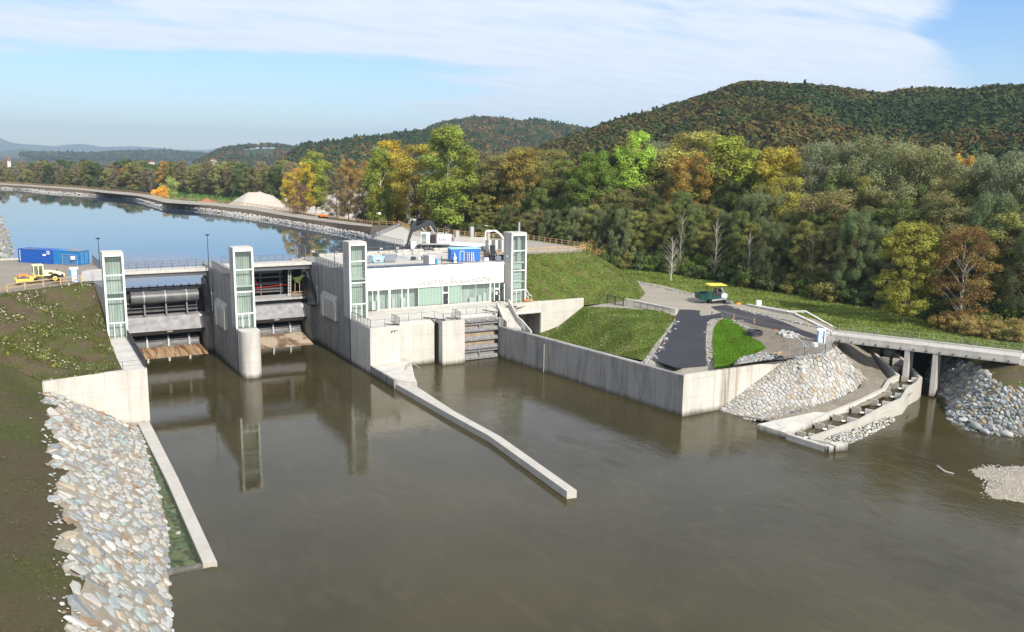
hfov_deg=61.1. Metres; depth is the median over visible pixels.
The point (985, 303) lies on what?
bush
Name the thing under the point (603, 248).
bush
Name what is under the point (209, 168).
tree
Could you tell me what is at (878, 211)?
tree
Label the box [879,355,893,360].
pool water
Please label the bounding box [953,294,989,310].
bush
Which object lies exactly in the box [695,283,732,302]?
paver
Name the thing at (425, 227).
tree
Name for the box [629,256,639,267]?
bush
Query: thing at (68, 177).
tree
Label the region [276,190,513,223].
gravel pit
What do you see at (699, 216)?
tree
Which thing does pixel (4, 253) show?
riprap
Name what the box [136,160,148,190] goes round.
tree
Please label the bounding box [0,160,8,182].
tree
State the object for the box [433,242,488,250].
steel container
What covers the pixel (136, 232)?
reservoir water
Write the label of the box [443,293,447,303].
door
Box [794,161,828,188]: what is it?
tree
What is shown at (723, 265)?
bush
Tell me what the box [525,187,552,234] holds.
tree
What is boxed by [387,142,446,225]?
tree
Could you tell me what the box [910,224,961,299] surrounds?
tree
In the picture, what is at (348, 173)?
tree
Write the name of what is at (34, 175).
tree
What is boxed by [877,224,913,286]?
tree
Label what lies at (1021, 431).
boulder
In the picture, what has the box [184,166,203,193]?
tree
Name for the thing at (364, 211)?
tree
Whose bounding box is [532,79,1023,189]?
hillside wood
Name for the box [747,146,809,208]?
tree
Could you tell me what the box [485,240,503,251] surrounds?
formwork frame
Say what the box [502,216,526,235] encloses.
tree
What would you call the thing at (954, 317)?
reed clump
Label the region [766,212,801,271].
tree
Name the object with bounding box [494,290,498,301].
door
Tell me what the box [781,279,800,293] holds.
bush
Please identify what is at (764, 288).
bush
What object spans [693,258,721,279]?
bush
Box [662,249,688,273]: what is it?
bush
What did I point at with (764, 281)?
bush
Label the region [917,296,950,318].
bush
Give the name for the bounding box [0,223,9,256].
reservoir bank
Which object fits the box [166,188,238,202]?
scrub
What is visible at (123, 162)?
tree
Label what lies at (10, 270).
gravel yard
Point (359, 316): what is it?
railing
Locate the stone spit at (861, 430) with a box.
[829,417,891,441]
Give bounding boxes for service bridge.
[124,266,208,278]
[224,260,311,270]
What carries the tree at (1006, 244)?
on the meadow
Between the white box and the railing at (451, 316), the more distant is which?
the white box
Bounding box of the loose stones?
[30,392,80,628]
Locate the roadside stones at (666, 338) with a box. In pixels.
[646,319,679,358]
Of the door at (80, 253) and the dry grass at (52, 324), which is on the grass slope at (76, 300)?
the dry grass at (52, 324)
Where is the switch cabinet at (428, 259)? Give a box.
[423,255,437,264]
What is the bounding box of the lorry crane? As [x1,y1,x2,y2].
[485,230,503,239]
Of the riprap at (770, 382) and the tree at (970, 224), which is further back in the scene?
the tree at (970, 224)
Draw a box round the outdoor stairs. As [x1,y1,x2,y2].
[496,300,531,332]
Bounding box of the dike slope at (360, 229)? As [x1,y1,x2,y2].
[0,185,371,234]
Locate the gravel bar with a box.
[971,466,1023,502]
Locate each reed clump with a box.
[926,311,954,329]
[945,314,965,329]
[947,314,977,331]
[951,314,981,322]
[956,320,981,336]
[957,315,987,329]
[977,314,989,321]
[977,319,989,325]
[979,323,1007,337]
[982,321,1004,338]
[983,314,1015,325]
[991,320,1015,332]
[996,328,1014,339]
[1003,318,1023,335]
[1003,324,1023,342]
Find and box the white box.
[409,241,415,248]
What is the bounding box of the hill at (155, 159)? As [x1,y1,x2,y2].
[24,157,192,161]
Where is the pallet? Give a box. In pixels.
[411,256,422,260]
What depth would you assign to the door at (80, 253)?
158.95 m
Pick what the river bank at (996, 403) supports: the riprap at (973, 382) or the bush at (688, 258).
the riprap at (973, 382)
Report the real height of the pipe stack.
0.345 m
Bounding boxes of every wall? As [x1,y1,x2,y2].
[42,269,149,426]
[138,422,216,575]
[365,224,425,251]
[371,357,576,498]
[452,237,486,243]
[498,317,783,416]
[625,298,676,313]
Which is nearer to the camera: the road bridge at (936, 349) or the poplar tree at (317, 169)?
the road bridge at (936, 349)
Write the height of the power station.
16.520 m
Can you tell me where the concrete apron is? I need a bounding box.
[374,226,432,250]
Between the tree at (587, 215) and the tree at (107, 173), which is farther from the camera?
the tree at (107, 173)
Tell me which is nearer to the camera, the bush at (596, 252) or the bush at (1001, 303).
the bush at (1001, 303)
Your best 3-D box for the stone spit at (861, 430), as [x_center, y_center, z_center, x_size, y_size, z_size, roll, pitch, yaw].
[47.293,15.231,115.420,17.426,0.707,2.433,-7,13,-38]
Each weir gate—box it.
[125,270,213,359]
[254,265,318,348]
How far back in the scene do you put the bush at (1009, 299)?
152.50 m
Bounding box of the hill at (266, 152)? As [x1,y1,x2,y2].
[243,148,274,167]
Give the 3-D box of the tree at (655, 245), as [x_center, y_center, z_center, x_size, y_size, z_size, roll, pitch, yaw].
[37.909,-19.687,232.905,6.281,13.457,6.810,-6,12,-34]
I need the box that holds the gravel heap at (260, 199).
[229,192,286,208]
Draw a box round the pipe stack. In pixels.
[797,335,811,346]
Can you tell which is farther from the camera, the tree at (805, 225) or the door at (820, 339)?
the tree at (805, 225)
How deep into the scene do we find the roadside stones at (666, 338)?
139.78 m
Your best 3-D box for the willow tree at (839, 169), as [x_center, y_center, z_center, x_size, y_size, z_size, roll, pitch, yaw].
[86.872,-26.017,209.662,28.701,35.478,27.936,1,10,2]
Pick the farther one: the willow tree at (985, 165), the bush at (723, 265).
the bush at (723, 265)
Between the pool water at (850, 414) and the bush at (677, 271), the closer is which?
the pool water at (850, 414)
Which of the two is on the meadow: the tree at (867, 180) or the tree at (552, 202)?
the tree at (867, 180)
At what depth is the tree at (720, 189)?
232.65 m
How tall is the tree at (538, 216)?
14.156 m
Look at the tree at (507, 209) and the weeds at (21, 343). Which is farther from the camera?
the tree at (507, 209)
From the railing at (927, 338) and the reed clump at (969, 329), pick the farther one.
the reed clump at (969, 329)
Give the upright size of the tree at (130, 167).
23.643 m
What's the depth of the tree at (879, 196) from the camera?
195.83 m
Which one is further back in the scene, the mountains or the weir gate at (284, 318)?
the mountains
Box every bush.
[150,185,168,198]
[159,177,178,195]
[581,239,605,257]
[598,244,607,254]
[598,249,619,264]
[604,247,630,267]
[614,254,630,267]
[617,250,633,268]
[629,246,649,264]
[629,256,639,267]
[631,248,662,270]
[643,255,659,270]
[645,250,666,270]
[658,256,669,271]
[660,261,670,272]
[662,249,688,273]
[670,257,688,273]
[676,256,697,269]
[681,264,697,275]
[684,252,707,275]
[684,259,709,277]
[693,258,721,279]
[707,261,720,279]
[712,259,731,279]
[717,258,740,282]
[730,262,765,288]
[737,270,761,287]
[752,264,770,284]
[755,265,782,290]
[757,268,784,290]
[768,269,794,291]
[773,270,788,289]
[778,272,799,294]
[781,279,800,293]
[796,269,818,293]
[796,273,828,295]
[800,282,817,296]
[813,277,851,301]
[820,269,833,296]
[830,273,863,304]
[834,287,846,302]
[842,283,869,306]
[859,290,879,305]
[861,286,882,302]
[866,286,891,301]
[872,295,885,308]
[904,285,940,301]
[916,289,968,316]
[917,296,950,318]
[921,290,959,317]
[948,293,969,303]
[950,296,997,314]
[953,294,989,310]
[982,301,1021,316]
[983,302,1023,319]
[997,305,1023,320]
[1003,293,1022,317]
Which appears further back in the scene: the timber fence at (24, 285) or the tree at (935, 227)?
the tree at (935, 227)
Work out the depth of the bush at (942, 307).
158.20 m
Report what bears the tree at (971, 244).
on the meadow
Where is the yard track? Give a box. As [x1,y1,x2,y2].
[405,228,575,254]
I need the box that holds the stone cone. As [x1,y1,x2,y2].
[720,344,859,419]
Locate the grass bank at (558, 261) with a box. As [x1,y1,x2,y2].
[408,228,643,304]
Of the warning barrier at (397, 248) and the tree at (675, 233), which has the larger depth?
the tree at (675, 233)
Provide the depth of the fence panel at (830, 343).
130.91 m
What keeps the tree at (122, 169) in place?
on the flood plain
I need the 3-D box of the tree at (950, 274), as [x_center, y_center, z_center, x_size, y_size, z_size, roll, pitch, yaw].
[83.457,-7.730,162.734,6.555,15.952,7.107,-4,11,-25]
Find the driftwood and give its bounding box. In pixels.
[936,465,953,473]
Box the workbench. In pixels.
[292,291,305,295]
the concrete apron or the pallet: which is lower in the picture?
the pallet
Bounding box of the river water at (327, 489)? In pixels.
[145,341,1023,631]
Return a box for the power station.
[299,252,517,374]
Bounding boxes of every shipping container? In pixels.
[18,247,57,263]
[53,249,89,264]
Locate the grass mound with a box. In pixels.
[543,307,675,360]
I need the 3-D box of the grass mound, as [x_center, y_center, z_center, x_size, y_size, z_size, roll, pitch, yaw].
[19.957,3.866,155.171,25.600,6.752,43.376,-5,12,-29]
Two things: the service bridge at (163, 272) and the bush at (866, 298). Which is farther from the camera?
the bush at (866, 298)
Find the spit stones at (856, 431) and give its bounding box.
[824,416,894,443]
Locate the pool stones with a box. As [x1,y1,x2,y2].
[154,464,195,567]
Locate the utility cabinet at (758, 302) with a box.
[756,300,761,305]
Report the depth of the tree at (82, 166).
686.03 m
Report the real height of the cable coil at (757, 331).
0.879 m
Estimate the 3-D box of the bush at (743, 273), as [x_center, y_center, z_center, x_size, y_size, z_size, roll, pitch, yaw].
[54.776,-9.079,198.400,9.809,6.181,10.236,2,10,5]
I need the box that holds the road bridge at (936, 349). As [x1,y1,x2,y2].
[826,330,1023,396]
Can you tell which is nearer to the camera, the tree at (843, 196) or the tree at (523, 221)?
the tree at (843, 196)
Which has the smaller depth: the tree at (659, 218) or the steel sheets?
the steel sheets
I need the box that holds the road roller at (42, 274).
[14,264,64,284]
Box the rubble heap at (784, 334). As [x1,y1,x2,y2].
[777,329,799,337]
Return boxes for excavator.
[404,218,453,249]
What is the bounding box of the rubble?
[291,247,305,260]
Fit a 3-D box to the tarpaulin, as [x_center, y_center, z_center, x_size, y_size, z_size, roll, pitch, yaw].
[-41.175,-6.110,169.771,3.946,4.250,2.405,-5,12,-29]
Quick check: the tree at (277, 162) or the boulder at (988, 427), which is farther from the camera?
the tree at (277, 162)
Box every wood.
[18,148,207,160]
[192,142,297,168]
[278,128,485,178]
[425,114,589,174]
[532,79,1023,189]
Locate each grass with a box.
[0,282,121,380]
[1,283,115,378]
[496,237,644,303]
[542,308,672,358]
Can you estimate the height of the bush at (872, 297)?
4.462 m
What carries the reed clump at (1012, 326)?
on the meadow
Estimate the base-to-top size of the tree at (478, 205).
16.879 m
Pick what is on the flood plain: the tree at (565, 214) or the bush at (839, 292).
the tree at (565, 214)
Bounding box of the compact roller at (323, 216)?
[319,211,327,217]
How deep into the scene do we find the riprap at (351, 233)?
343.81 m
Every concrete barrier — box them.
[318,253,342,256]
[367,250,395,254]
[375,253,411,254]
[397,249,423,252]
[412,251,441,254]
[433,248,447,251]
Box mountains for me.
[0,138,217,152]
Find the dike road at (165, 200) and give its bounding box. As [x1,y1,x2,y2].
[0,183,371,226]
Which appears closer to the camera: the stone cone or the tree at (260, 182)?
the stone cone
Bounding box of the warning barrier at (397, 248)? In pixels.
[312,245,421,252]
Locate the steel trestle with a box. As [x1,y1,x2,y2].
[482,245,503,260]
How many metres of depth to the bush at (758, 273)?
196.79 m
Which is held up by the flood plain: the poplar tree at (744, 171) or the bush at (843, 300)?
the poplar tree at (744, 171)
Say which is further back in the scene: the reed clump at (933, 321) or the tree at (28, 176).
the tree at (28, 176)
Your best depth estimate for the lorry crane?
200.60 m
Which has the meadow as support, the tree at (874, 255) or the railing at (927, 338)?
the tree at (874, 255)
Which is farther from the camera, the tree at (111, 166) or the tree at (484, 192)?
the tree at (111, 166)
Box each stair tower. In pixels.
[100,250,127,337]
[229,245,255,328]
[342,240,367,318]
[501,222,526,302]
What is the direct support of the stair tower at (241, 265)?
on the weir pier
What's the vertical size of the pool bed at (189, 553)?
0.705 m
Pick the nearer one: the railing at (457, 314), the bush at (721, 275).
the railing at (457, 314)
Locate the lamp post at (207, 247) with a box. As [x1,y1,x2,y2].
[205,234,209,267]
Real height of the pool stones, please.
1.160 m
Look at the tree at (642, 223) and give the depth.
228.01 m
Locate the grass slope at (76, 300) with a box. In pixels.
[0,283,120,380]
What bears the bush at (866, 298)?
on the meadow
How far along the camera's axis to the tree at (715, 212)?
221.70 m
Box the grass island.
[713,321,765,369]
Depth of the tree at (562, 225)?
243.09 m
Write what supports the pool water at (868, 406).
in the fish pass
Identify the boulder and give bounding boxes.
[958,417,967,422]
[969,422,982,429]
[979,428,989,434]
[986,425,1001,430]
[998,430,1013,436]
[1017,428,1023,434]
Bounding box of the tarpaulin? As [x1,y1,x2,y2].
[291,275,304,295]
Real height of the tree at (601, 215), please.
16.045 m
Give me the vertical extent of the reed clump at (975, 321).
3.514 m
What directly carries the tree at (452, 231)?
on the flood plain
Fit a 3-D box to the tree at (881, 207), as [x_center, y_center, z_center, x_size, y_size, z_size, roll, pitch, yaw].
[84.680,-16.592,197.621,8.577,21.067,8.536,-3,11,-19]
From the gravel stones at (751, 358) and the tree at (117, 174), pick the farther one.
the tree at (117, 174)
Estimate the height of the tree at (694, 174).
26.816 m
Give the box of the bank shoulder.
[942,342,1023,389]
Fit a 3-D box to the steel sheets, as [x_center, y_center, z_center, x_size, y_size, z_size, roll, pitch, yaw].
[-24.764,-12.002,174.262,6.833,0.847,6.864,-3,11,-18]
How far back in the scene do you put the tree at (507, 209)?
271.46 m
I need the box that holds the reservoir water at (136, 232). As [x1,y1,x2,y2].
[0,189,364,287]
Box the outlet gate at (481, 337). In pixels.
[465,316,497,359]
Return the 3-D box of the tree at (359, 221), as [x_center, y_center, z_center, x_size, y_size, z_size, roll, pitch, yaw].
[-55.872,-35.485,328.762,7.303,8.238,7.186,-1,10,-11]
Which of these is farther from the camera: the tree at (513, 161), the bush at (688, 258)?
the tree at (513, 161)
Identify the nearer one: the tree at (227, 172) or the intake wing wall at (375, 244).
the intake wing wall at (375, 244)
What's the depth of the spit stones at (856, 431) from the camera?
114.00 m
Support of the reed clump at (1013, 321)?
on the meadow
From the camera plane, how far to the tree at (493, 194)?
290.33 m
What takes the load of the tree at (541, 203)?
on the flood plain
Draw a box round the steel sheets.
[379,253,408,259]
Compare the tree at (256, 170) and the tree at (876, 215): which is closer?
the tree at (876, 215)
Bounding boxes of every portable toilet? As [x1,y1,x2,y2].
[70,267,78,281]
[817,328,826,343]
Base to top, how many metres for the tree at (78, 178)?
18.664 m
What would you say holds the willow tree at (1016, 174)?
on the meadow
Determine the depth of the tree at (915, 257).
168.88 m
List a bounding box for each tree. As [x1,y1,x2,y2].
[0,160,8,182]
[2,169,15,183]
[7,166,16,182]
[14,161,25,182]
[17,161,27,180]
[19,169,34,184]
[26,162,39,183]
[30,167,39,184]
[33,162,44,183]
[34,160,49,182]
[41,164,56,185]
[43,162,58,183]
[52,164,65,186]
[53,159,66,183]
[59,168,73,186]
[65,160,79,184]
[69,163,82,187]
[73,168,85,187]
[76,161,97,188]
[85,161,102,189]
[93,165,106,186]
[99,169,116,188]
[103,164,116,189]
[109,169,119,187]
[112,161,124,189]
[113,165,125,189]
[118,158,133,190]
[118,164,132,191]
[122,161,146,192]
[130,162,140,190]
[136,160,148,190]
[139,168,149,189]
[140,167,152,191]
[143,163,152,190]
[146,163,163,188]
[147,169,157,189]
[154,160,169,187]
[163,160,184,191]
[175,160,190,190]
[176,166,191,191]
[183,164,201,190]
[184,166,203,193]
[192,163,211,195]
[196,161,218,192]
[207,163,228,194]
[216,161,231,196]
[220,167,236,197]
[223,161,239,191]
[228,169,246,196]
[232,163,249,192]
[238,166,257,193]
[252,161,265,186]
[252,162,267,193]
[255,165,282,196]
[265,160,291,198]
[265,165,287,200]
[279,165,292,202]
[279,172,299,212]
[283,162,296,184]
[287,180,312,214]
[289,168,301,192]
[290,161,316,212]
[293,151,335,216]
[321,171,352,219]
[335,158,359,221]
[345,179,373,223]
[354,161,381,195]
[355,212,372,223]
[358,196,370,212]
[361,146,400,224]
[362,139,412,224]
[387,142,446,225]
[395,216,406,225]
[399,174,417,221]
[406,173,424,220]
[410,201,426,229]
[415,218,427,230]
[417,123,482,232]
[436,167,465,224]
[449,224,461,233]
[450,171,493,230]
[450,196,467,229]
[451,147,499,217]
[459,207,475,229]
[459,223,468,234]
[465,223,482,236]
[467,194,491,236]
[468,153,525,228]
[468,168,497,228]
[480,212,496,232]
[480,225,495,237]
[482,182,511,234]
[491,146,542,229]
[493,187,521,222]
[495,225,511,237]
[496,204,515,236]
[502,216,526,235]
[507,161,551,221]
[507,196,529,221]
[509,211,525,230]
[513,197,537,236]
[515,212,536,240]
[516,148,568,204]
[521,181,540,233]
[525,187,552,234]
[528,209,547,240]
[530,179,553,231]
[537,208,563,242]
[539,160,574,221]
[540,159,573,178]
[541,197,561,241]
[548,166,578,213]
[551,161,579,205]
[551,220,576,244]
[553,200,576,242]
[561,183,592,244]
[562,206,593,245]
[563,150,621,245]
[572,183,601,239]
[577,204,604,245]
[588,206,619,250]
[591,167,619,240]
[591,185,619,245]
[599,150,623,240]
[603,188,635,246]
[603,203,629,253]
[606,207,640,267]
[611,129,658,207]
[619,163,648,243]
[619,198,642,248]
[623,184,658,247]
[624,210,651,257]
[627,158,666,247]
[640,138,693,185]
[641,182,667,249]
[641,194,665,249]
[643,218,661,254]
[644,130,729,214]
[645,203,679,256]
[653,208,683,249]
[656,173,686,231]
[658,213,688,261]
[662,152,713,246]
[662,233,679,279]
[663,190,693,257]
[672,209,692,272]
[675,204,707,261]
[684,169,717,205]
[684,202,710,259]
[688,222,716,259]
[691,203,718,246]
[692,133,755,211]
[701,207,730,257]
[704,229,726,265]
[706,216,726,279]
[708,185,737,257]
[708,209,742,259]
[711,228,734,262]
[719,147,780,212]
[721,178,753,254]
[724,210,754,271]
[726,191,774,266]
[730,222,762,269]
[732,181,761,217]
[737,229,759,285]
[742,192,786,265]
[744,184,776,245]
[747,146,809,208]
[751,235,778,266]
[753,221,793,288]
[762,175,810,240]
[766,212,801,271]
[771,223,804,275]
[781,208,808,271]
[783,170,818,205]
[785,187,861,270]
[788,220,823,281]
[789,196,830,270]
[792,138,870,260]
[792,200,837,272]
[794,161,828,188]
[800,211,836,277]
[801,232,824,288]
[809,223,842,296]
[814,174,864,209]
[814,194,848,271]
[821,133,933,209]
[824,219,851,270]
[830,207,857,261]
[831,206,880,301]
[833,186,861,210]
[837,219,867,284]
[837,224,879,283]
[845,227,890,286]
[847,175,894,212]
[855,190,891,214]
[859,209,883,282]
[859,226,905,294]
[860,157,898,194]
[868,208,895,274]
[870,198,914,272]
[870,220,940,322]
[871,141,963,212]
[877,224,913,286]
[878,198,899,213]
[889,215,911,267]
[899,233,931,284]
[901,242,938,287]
[904,209,941,266]
[907,183,938,211]
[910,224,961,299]
[911,198,923,209]
[914,195,969,288]
[917,200,957,289]
[918,177,964,218]
[924,224,1003,319]
[926,223,978,298]
[929,202,971,292]
[931,156,995,203]
[937,235,973,291]
[938,156,980,183]
[949,153,974,185]
[949,187,975,206]
[949,226,998,293]
[953,150,1023,218]
[954,171,995,211]
[955,189,1023,302]
[959,206,994,244]
[967,148,1023,218]
[968,211,1023,303]
[969,230,1013,305]
[977,174,1023,205]
[989,227,1023,305]
[992,223,1023,304]
[1000,231,1023,320]
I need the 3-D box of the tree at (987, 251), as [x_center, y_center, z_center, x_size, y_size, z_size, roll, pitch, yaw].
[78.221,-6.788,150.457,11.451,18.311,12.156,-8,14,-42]
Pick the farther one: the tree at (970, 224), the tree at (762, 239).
the tree at (762, 239)
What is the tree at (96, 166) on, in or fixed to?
on the flood plain
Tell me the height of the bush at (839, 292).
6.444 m
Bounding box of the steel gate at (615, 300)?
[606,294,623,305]
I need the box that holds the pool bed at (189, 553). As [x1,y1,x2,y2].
[158,474,197,566]
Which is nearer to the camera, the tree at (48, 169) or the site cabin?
the site cabin
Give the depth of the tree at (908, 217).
176.75 m
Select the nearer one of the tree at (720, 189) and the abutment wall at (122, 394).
the abutment wall at (122, 394)
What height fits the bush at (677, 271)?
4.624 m
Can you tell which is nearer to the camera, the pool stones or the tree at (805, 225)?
the pool stones
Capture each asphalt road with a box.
[652,309,721,369]
[712,305,816,339]
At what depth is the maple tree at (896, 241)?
151.84 m
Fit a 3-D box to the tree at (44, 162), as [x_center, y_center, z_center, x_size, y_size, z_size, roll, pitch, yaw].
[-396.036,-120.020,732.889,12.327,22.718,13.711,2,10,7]
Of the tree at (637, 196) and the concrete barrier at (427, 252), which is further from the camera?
the tree at (637, 196)
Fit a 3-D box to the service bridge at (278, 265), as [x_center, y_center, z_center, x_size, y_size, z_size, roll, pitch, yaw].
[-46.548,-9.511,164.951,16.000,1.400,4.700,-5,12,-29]
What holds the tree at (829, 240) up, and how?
on the meadow
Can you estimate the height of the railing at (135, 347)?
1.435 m
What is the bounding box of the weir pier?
[202,262,261,378]
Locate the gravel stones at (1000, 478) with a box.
[968,464,1023,500]
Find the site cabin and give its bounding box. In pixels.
[447,247,480,261]
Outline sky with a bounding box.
[0,0,1023,149]
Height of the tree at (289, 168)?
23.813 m
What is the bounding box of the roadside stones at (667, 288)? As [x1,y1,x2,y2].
[641,282,691,294]
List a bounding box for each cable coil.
[746,329,762,335]
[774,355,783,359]
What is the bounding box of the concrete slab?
[81,269,101,281]
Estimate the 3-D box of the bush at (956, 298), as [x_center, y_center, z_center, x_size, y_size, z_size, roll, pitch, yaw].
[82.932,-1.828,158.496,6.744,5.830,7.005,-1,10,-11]
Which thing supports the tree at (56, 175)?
on the flood plain
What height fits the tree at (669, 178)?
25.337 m
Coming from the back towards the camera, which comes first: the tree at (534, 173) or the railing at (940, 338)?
the tree at (534, 173)
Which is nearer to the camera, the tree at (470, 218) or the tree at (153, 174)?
the tree at (470, 218)
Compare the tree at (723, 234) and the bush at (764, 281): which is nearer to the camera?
the bush at (764, 281)
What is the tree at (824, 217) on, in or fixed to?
on the meadow
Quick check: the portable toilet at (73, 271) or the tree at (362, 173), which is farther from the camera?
the tree at (362, 173)
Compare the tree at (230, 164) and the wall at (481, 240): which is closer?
the wall at (481, 240)
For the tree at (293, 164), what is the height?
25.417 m
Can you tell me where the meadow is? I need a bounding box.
[622,268,1023,352]
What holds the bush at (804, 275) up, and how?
on the meadow
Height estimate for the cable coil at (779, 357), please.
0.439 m
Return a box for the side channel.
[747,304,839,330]
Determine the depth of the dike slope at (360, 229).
374.55 m
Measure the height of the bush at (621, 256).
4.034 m
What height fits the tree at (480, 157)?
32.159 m
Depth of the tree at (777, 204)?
205.28 m
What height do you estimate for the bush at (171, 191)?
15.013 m
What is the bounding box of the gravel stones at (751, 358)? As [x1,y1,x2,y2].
[734,352,781,365]
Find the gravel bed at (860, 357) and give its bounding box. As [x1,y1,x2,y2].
[731,342,890,420]
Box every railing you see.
[42,359,145,376]
[92,255,100,266]
[124,259,203,268]
[124,262,207,270]
[126,329,144,366]
[211,260,229,277]
[221,254,304,262]
[315,255,342,271]
[351,311,369,326]
[371,230,401,244]
[391,314,399,325]
[395,311,441,320]
[443,312,459,320]
[454,309,460,319]
[633,301,668,313]
[832,328,1020,356]
[839,324,1023,347]
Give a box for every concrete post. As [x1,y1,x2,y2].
[454,230,458,237]
[469,227,473,236]
[485,229,489,242]
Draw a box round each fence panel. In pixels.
[62,254,77,265]
[789,346,804,357]
[804,344,825,355]
[825,336,831,353]
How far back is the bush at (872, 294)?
174.21 m
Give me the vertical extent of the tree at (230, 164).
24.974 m
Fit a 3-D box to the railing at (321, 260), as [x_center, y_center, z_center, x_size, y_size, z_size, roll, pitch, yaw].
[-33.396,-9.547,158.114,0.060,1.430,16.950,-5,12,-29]
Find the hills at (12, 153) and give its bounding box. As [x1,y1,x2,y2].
[0,149,36,157]
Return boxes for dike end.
[371,225,393,232]
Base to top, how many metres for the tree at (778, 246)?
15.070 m
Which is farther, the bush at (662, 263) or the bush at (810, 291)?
the bush at (662, 263)
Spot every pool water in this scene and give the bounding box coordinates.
[796,427,825,436]
[812,419,845,428]
[831,412,864,420]
[849,404,888,412]
[869,346,883,351]
[877,397,896,403]
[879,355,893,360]
[889,364,901,370]
[891,389,910,396]
[895,381,912,387]
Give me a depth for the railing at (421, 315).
149.09 m
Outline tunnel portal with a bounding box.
[517,298,583,334]
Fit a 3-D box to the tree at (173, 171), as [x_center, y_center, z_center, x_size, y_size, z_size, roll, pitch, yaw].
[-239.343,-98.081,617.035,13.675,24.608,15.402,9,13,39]
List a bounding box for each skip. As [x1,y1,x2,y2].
[367,255,372,262]
[372,255,384,262]
[382,254,396,261]
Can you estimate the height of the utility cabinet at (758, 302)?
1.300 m
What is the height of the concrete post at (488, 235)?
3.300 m
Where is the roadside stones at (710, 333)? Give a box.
[704,322,712,365]
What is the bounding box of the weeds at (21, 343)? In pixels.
[0,309,56,366]
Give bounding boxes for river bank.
[0,363,85,631]
[928,357,1023,435]
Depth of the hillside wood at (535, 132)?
1719.37 m
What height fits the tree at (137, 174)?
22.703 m
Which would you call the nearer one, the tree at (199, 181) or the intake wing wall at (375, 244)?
the intake wing wall at (375, 244)
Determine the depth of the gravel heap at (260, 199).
495.94 m
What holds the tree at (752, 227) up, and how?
on the meadow
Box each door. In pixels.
[72,270,76,280]
[79,252,84,263]
[84,251,88,263]
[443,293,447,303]
[460,251,463,260]
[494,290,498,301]
[818,331,822,342]
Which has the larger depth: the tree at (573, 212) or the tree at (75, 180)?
the tree at (75, 180)
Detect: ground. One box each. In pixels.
[5,282,598,391]
[587,281,838,373]
[731,318,827,364]
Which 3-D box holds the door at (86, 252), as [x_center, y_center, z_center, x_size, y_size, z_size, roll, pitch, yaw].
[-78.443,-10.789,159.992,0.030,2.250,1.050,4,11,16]
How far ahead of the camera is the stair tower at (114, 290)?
131.47 m
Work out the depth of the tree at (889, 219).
178.33 m
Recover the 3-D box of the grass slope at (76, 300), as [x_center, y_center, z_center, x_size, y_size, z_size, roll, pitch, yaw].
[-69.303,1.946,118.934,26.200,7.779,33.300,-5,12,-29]
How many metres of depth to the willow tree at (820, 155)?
211.03 m
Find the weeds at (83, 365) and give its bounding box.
[0,315,118,378]
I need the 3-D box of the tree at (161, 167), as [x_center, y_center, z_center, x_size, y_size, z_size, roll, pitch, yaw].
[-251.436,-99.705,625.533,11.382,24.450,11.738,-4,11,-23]
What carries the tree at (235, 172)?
on the flood plain
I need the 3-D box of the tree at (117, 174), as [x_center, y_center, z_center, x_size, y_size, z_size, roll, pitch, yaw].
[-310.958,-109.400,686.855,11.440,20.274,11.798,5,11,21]
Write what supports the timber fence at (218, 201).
on the dike road at (165, 200)
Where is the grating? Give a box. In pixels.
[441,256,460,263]
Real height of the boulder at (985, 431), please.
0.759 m
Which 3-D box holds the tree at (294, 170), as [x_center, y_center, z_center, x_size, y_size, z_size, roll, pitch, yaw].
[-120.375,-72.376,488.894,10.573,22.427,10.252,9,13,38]
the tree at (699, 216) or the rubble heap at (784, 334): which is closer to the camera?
the rubble heap at (784, 334)
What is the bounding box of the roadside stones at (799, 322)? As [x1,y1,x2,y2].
[733,307,819,327]
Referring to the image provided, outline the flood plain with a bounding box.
[0,157,644,268]
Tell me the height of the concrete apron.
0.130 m
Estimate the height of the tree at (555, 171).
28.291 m
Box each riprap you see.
[0,215,14,258]
[1,187,367,240]
[42,391,183,631]
[721,351,856,420]
[826,330,867,384]
[925,354,1023,436]
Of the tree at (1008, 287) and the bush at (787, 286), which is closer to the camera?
the tree at (1008, 287)
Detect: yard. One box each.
[0,260,99,293]
[397,226,583,255]
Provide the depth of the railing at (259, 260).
166.91 m
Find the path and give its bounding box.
[512,302,526,307]
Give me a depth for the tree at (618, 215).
229.00 m
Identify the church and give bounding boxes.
[7,155,10,166]
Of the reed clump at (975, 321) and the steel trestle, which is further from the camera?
the steel trestle
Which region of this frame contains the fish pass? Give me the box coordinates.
[757,345,921,452]
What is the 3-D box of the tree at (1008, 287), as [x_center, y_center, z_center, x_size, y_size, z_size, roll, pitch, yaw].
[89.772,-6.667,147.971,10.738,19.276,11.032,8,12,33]
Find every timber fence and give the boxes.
[0,181,400,224]
[0,275,81,291]
[398,220,585,254]

